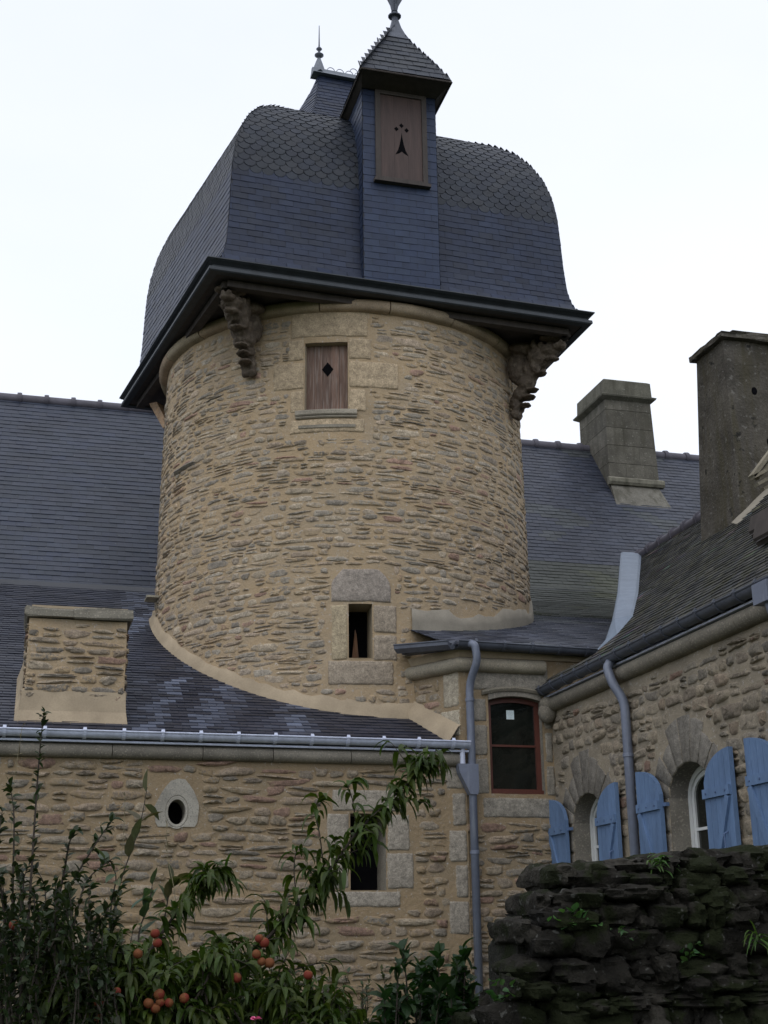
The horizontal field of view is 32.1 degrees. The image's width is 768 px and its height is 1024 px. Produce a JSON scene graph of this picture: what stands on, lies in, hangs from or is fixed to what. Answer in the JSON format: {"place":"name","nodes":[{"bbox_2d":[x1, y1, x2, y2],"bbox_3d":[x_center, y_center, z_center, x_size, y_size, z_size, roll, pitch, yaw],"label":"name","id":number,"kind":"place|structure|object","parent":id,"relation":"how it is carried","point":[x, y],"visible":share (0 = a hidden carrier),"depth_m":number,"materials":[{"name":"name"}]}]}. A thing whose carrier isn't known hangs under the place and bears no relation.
{"place":"outdoors","nodes":[
{"label":"outdoors","id":0,"kind":"place"},
{"bbox_2d":[251,1016,261,1023],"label":"pink rose","id":1,"kind":"object","parent":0,"point":[256,1018],"visible":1,"depth_m":6.24,"materials":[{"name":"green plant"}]},
{"bbox_2d":[0,0,767,454],"label":"sky","id":2,"kind":"structure","parent":0,"point":[644,123],"materials":[{"name":"white"}]},
{"bbox_2d":[535,330,767,863],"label":"shuttered wing","id":3,"kind":"structure","parent":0,"point":[642,738],"depth_m":13.93,"materials":[{"name":"beige stone"}]},
{"bbox_2d":[590,798,598,860],"bbox_3d":[2.513,3.897,14.843,0.060,1.500,0.830,4,-19,-15],"label":"window","id":4,"kind":"structure","parent":3,"relation":"in","point":[593,829],"depth_m":15.25,"materials":[{"name":"white paint"}]},
{"bbox_2d":[688,766,708,849],"bbox_3d":[3.148,3.152,12.640,0.060,1.540,0.850,4,-19,-15],"label":"window","id":5,"kind":"structure","parent":3,"relation":"in","point":[697,807],"depth_m":13.01,"materials":[{"name":"white paint"}]},
{"label":"ground","id":6,"kind":"structure","parent":0,"visible":0},
{"bbox_2d":[9,723,24,913],"bbox_3d":[-1.945,2.487,6.915,0.139,2.792,0.056,4,-19,-15],"label":"weed stalk","id":7,"kind":"object","parent":6,"relation":"on","point":[12,808],"visible":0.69,"depth_m":7.21,"materials":[{"name":"green plant"}]},
{"bbox_2d":[0,707,130,1023],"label":"tall shrub","id":8,"kind":"object","parent":6,"relation":"on","point":[13,957],"visible":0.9,"depth_m":6.24,"materials":[{"name":"green plant"}]},
{"bbox_2d":[114,792,125,917],"bbox_3d":[-1.425,2.701,7.000,0.062,2.424,0.048,-5,-18,12],"label":"weed stalk","id":9,"kind":"object","parent":6,"relation":"on","point":[123,844],"visible":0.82,"depth_m":7.29,"materials":[{"name":"green plant"}]},
{"bbox_2d":[92,769,192,952],"bbox_3d":[-1.345,2.722,7.332,0.622,2.592,0.256,4,-19,-15],"label":"broadleaf sapling","id":10,"kind":"object","parent":6,"relation":"on","point":[145,899],"visible":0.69,"depth_m":7.54,"materials":[{"name":"green plant"}]},
{"bbox_2d":[165,819,179,956],"bbox_3d":[-1.133,2.790,7.049,0.135,2.278,0.053,4,-19,-15],"label":"weed stalk","id":11,"kind":"object","parent":6,"relation":"on","point":[170,872],"visible":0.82,"depth_m":7.32,"materials":[{"name":"green plant"}]},
{"bbox_2d":[0,740,451,1023],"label":"peach tree","id":12,"kind":"object","parent":6,"relation":"on","point":[151,986],"visible":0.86,"depth_m":6.76,"materials":[{"name":"green plant"}]},
{"bbox_2d":[0,400,472,1023],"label":"stone wing","id":13,"kind":"structure","parent":6,"relation":"on","point":[108,680],"depth_m":15.12,"materials":[{"name":"beige stone"}]},
{"bbox_2d":[300,964,388,1023],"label":"scrubby plant","id":14,"kind":"object","parent":6,"relation":"on","point":[367,987],"visible":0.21,"depth_m":7.84,"materials":[{"name":"green plant"}]},
{"bbox_2d":[0,379,699,799],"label":"house","id":15,"kind":"structure","parent":6,"relation":"on","point":[606,489],"depth_m":24.81,"materials":[{"name":"stone"}]},
{"bbox_2d":[119,0,594,739],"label":"tower","id":16,"kind":"structure","parent":6,"relation":"on","point":[367,324],"depth_m":17.95,"materials":[{"name":"stone"}]},
{"bbox_2d":[366,937,481,1023],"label":"leafy bush","id":17,"kind":"object","parent":6,"relation":"on","point":[437,1004],"visible":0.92,"depth_m":7.26,"materials":[{"name":"green plant"}]},
{"bbox_2d":[393,638,602,1005],"bbox_3d":[1.452,3.986,15.480,2.631,5.150,0.911,-2,-18,2],"label":"window bay","id":18,"kind":"object","parent":6,"relation":"on","point":[506,773],"depth_m":15.92,"materials":[{"name":"stone"}]},
{"bbox_2d":[488,698,543,793],"bbox_3d":[1.559,2.799,16.015,0.680,1.185,0.100,4,-19,-15],"label":"window","id":19,"kind":"structure","parent":18,"relation":"in","point":[514,733],"depth_m":16.04,"materials":[{"name":"red paint"}]},
{"bbox_2d":[451,845,767,1023],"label":"garden wall","id":20,"kind":"structure","parent":6,"relation":"on","point":[713,901],"depth_m":6.66,"materials":[{"name":"grey stone"}]},
{"bbox_2d":[485,978,516,1001],"bbox_3d":[0.552,2.258,6.298,0.166,0.108,0.056,4,-19,-15],"label":"ivy","id":21,"kind":"object","parent":20,"relation":"attached to","point":[492,994],"visible":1,"depth_m":6.30,"materials":[{"name":"green plant"}]},
{"bbox_2d":[547,902,602,928],"bbox_3d":[0.929,1.969,6.501,0.287,0.125,0.061,4,-19,-15],"label":"ivy","id":22,"kind":"object","parent":20,"relation":"attached to","point":[575,906],"visible":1,"depth_m":6.51,"materials":[{"name":"green plant"}]},
{"bbox_2d":[610,926,634,939],"bbox_3d":[1.171,2.066,6.538,0.132,0.071,0.050,4,-19,-15],"label":"weed","id":23,"kind":"object","parent":20,"relation":"on","point":[621,931],"visible":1,"depth_m":6.54,"materials":[{"name":"green plant"}]},
{"bbox_2d":[647,853,680,876],"bbox_3d":[1.412,1.801,6.800,0.195,0.130,0.096,4,-19,-15],"label":"weed","id":24,"kind":"object","parent":20,"relation":"on","point":[656,863],"visible":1,"depth_m":6.81,"materials":[{"name":"green plant"}]},
{"bbox_2d":[679,941,704,962],"bbox_3d":[1.530,2.178,6.606,0.133,0.103,0.045,4,-19,-15],"label":"ivy","id":25,"kind":"object","parent":20,"relation":"attached to","point":[690,947],"visible":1,"depth_m":6.60,"materials":[{"name":"green plant"}]},
{"bbox_2d":[742,919,767,952],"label":"fern","id":26,"kind":"object","parent":20,"relation":"attached to","point":[765,941],"visible":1,"depth_m":6.69,"materials":[{"name":"green plant"}]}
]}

